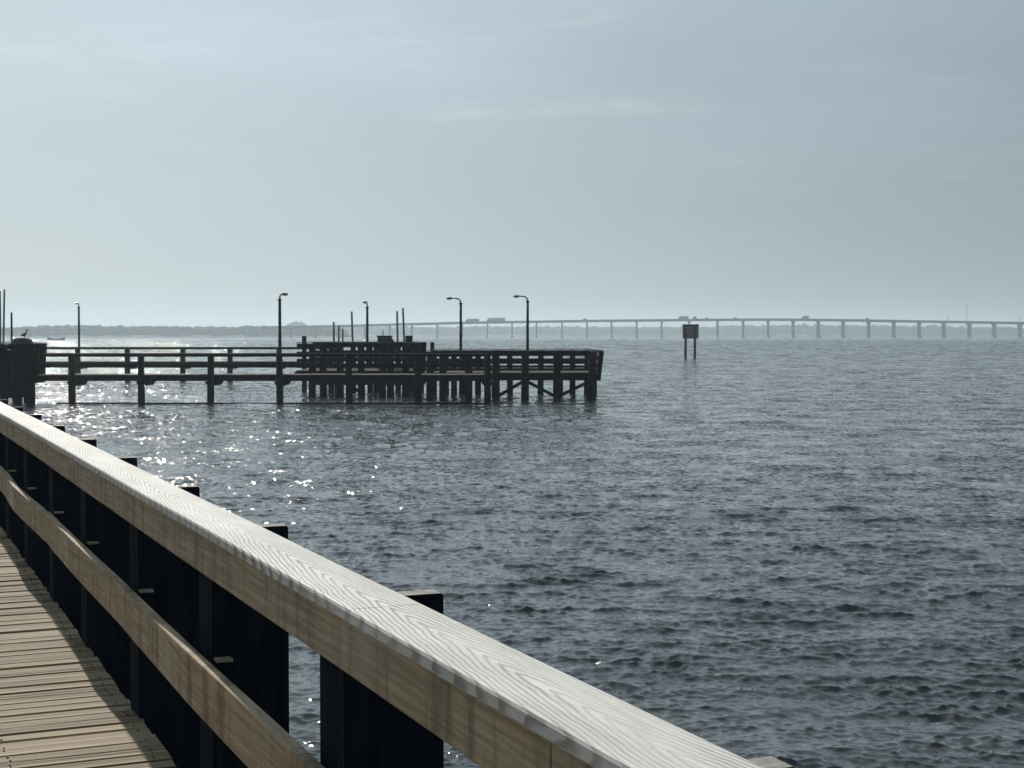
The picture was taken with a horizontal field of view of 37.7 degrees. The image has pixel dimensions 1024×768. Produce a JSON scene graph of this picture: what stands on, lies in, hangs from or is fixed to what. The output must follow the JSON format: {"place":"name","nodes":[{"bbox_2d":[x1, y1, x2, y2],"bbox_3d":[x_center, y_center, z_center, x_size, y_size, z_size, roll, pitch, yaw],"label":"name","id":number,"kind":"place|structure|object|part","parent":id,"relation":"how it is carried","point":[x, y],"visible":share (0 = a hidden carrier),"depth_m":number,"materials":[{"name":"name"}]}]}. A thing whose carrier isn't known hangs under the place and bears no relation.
{"place":"outdoors","nodes":[
{"label":"outdoors","id":0,"kind":"place"},
{"bbox_2d":[1,335,350,336],"bbox_3d":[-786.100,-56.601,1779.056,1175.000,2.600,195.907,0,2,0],"label":"shore","id":1,"kind":"structure","parent":0,"point":[172,336],"depth_m":1702.06,"materials":[{"name":"soil"}]},
{"bbox_2d":[1,324,348,336],"bbox_3d":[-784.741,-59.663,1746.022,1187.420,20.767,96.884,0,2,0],"label":"shore woods","id":2,"kind":"object","parent":1,"relation":"on","point":[91,330],"visible":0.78,"depth_m":1718.41,"materials":[{"name":"green plant"}]},
{"bbox_2d":[0,0,1023,328],"label":"sky","id":3,"kind":"structure","parent":0,"point":[191,163],"materials":[{"name":"blue"}]},
{"bbox_2d":[2,336,1023,767],"bbox_3d":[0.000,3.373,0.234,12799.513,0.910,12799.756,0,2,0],"label":"water","id":4,"kind":"structure","parent":0,"point":[800,550],"depth_m":29.02,"materials":[{"name":"grey liquid"}]},
{"bbox_2d":[0,291,1,343],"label":"grey pole","id":5,"kind":"object","parent":4,"relation":"in","point":[0,319],"visible":0.47,"depth_m":189.74,"materials":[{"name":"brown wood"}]},
{"bbox_2d":[2,289,4,343],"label":"grey pole","id":6,"kind":"object","parent":4,"relation":"in","point":[3,340],"visible":0.52,"depth_m":189.72,"materials":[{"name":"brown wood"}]},
{"bbox_2d":[10,312,12,397],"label":"dark pole","id":7,"kind":"object","parent":4,"relation":"in","point":[11,329],"visible":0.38,"depth_m":79.42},
{"bbox_2d":[0,342,47,403],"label":"fishing pier","id":8,"kind":"structure","parent":4,"relation":"in","point":[20,370],"depth_m":72.63,"materials":[{"name":"brown wood"}]},
{"bbox_2d":[10,337,34,357],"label":"tarpaulin heap","id":9,"kind":"object","parent":8,"relation":"on","point":[21,340],"visible":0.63,"depth_m":73.45,"materials":[{"name":"grey fabric"}]},
{"bbox_2d":[47,337,64,339],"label":"skiff","id":10,"kind":"object","parent":4,"relation":"on","point":[48,338],"visible":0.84,"depth_m":779.09,"materials":[{"name":"grey paint"}]},
{"bbox_2d":[46,347,328,373],"bbox_3d":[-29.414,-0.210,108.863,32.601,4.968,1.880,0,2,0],"label":"railing","id":11,"kind":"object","parent":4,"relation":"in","point":[181,361],"depth_m":108.22,"materials":[{"name":"brown wood"}]},
{"bbox_2d":[75,302,79,346],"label":"lamp post","id":12,"kind":"object","parent":11,"relation":"on","point":[78,307],"visible":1,"depth_m":108.66,"materials":[{"name":"metal"}]},
{"bbox_2d":[34,353,494,403],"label":"fishing pier","id":13,"kind":"structure","parent":4,"relation":"in","point":[279,378],"depth_m":73.36,"materials":[{"name":"brown wood"}]},
{"bbox_2d":[278,293,287,373],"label":"lamp post","id":14,"kind":"object","parent":13,"relation":"on","point":[279,327],"visible":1,"depth_m":73.39,"materials":[{"name":"metal"}]},
{"bbox_2d":[285,321,306,325],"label":"tree clump","id":15,"kind":"object","parent":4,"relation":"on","point":[296,323],"visible":0.52,"depth_m":2614.33,"materials":[{"name":"plant"}]},
{"bbox_2d":[302,336,306,391],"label":"mooring pile","id":16,"kind":"object","parent":4,"relation":"in","point":[304,383],"visible":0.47,"depth_m":87.90,"materials":[{"name":"brown wood"}]},
{"bbox_2d":[333,322,334,341],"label":"grey pole","id":17,"kind":"object","parent":4,"relation":"in","point":[333,331],"visible":0.43,"depth_m":189.80,"materials":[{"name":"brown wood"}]},
{"bbox_2d":[338,326,339,341],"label":"grey pole","id":18,"kind":"object","parent":4,"relation":"in","point":[338,333],"visible":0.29,"depth_m":189.83,"materials":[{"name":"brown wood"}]},
{"bbox_2d":[351,311,353,341],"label":"grey pole","id":19,"kind":"object","parent":4,"relation":"in","point":[352,335],"visible":0.43,"depth_m":189.75,"materials":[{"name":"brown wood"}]},
{"bbox_2d":[295,342,426,396],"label":"fishing pier","id":20,"kind":"structure","parent":4,"relation":"in","point":[380,386],"depth_m":81.08,"materials":[{"name":"brown wood"}]},
{"bbox_2d":[363,301,368,363],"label":"lamp post","id":21,"kind":"object","parent":20,"relation":"on","point":[367,328],"visible":0.88,"depth_m":86.78,"materials":[{"name":"metal"}]},
{"bbox_2d":[376,330,396,363],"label":"hut","id":22,"kind":"object","parent":20,"relation":"on","point":[384,339],"visible":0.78,"depth_m":85.61,"materials":[{"name":"paint"}]},
{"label":"door","id":23,"kind":"part","parent":22,"relation":"part of","materials":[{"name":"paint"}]},
{"bbox_2d":[405,336,412,341],"bbox_3d":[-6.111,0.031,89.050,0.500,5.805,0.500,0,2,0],"label":"box","id":24,"kind":"object","parent":20,"relation":"on","point":[408,338],"visible":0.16,"depth_m":88.78,"materials":[{"name":"grey"}]},
{"bbox_2d":[0,400,793,767],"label":"boardwalk","id":25,"kind":"structure","parent":4,"relation":"in","point":[148,620],"depth_m":5.26,"materials":[{"name":"brown wood"}]},
{"bbox_2d":[396,311,398,341],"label":"grey pole","id":26,"kind":"object","parent":4,"relation":"in","point":[397,333],"visible":0.43,"depth_m":189.76,"materials":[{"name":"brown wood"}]},
{"bbox_2d":[402,308,404,341],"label":"grey pole","id":27,"kind":"object","parent":4,"relation":"in","point":[403,323],"visible":0.43,"depth_m":189.76,"materials":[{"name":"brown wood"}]},
{"bbox_2d":[430,342,433,351],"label":"mooring pile","id":28,"kind":"object","parent":4,"relation":"in","point":[431,345],"visible":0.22,"depth_m":84.48,"materials":[{"name":"brown wood"}]},
{"bbox_2d":[423,349,603,400],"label":"fishing pier","id":29,"kind":"structure","parent":4,"relation":"in","point":[588,372],"depth_m":77.02,"materials":[{"name":"brown wood"}]},
{"bbox_2d":[446,297,462,360],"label":"lamp post","id":30,"kind":"object","parent":29,"relation":"on","point":[460,326],"visible":0.83,"depth_m":83.19,"materials":[{"name":"metal"}]},
{"bbox_2d":[513,295,528,351],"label":"lamp post","id":31,"kind":"object","parent":29,"relation":"on","point":[527,323],"visible":0.88,"depth_m":83.28,"materials":[{"name":"metal"}]},
{"bbox_2d":[261,318,1023,337],"bbox_3d":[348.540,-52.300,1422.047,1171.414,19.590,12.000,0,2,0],"label":"road bridge","id":32,"kind":"structure","parent":4,"relation":"in","point":[893,322],"depth_m":1416.95,"materials":[{"name":"concrete"}]},
{"bbox_2d":[465,319,478,321],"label":"truck","id":33,"kind":"object","parent":32,"relation":"on","point":[471,320],"visible":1,"depth_m":1418.29,"materials":[{"name":"paint"}]},
{"bbox_2d":[487,318,504,320],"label":"truck","id":34,"kind":"object","parent":32,"relation":"on","point":[497,319],"visible":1,"depth_m":1418.26,"materials":[{"name":"paint"}]},
{"bbox_2d":[678,316,688,318],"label":"truck","id":35,"kind":"object","parent":32,"relation":"on","point":[683,317],"visible":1,"depth_m":1418.28,"materials":[{"name":"paint"}]},
{"bbox_2d":[682,324,698,358],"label":"sign board","id":36,"kind":"object","parent":4,"relation":"in","point":[690,331],"visible":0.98,"depth_m":203.82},
{"bbox_2d":[354,334,1023,335],"bbox_3d":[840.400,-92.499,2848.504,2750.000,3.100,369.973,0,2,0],"label":"shore","id":37,"kind":"structure","parent":0,"point":[682,335],"depth_m":2711.32,"materials":[{"name":"soil"}]},
{"bbox_2d":[228,323,1023,334],"bbox_3d":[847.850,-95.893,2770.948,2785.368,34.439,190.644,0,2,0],"label":"woods","id":38,"kind":"object","parent":37,"relation":"on","point":[804,328],"visible":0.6,"depth_m":2729.93,"materials":[{"name":"green plant"}]}
]}

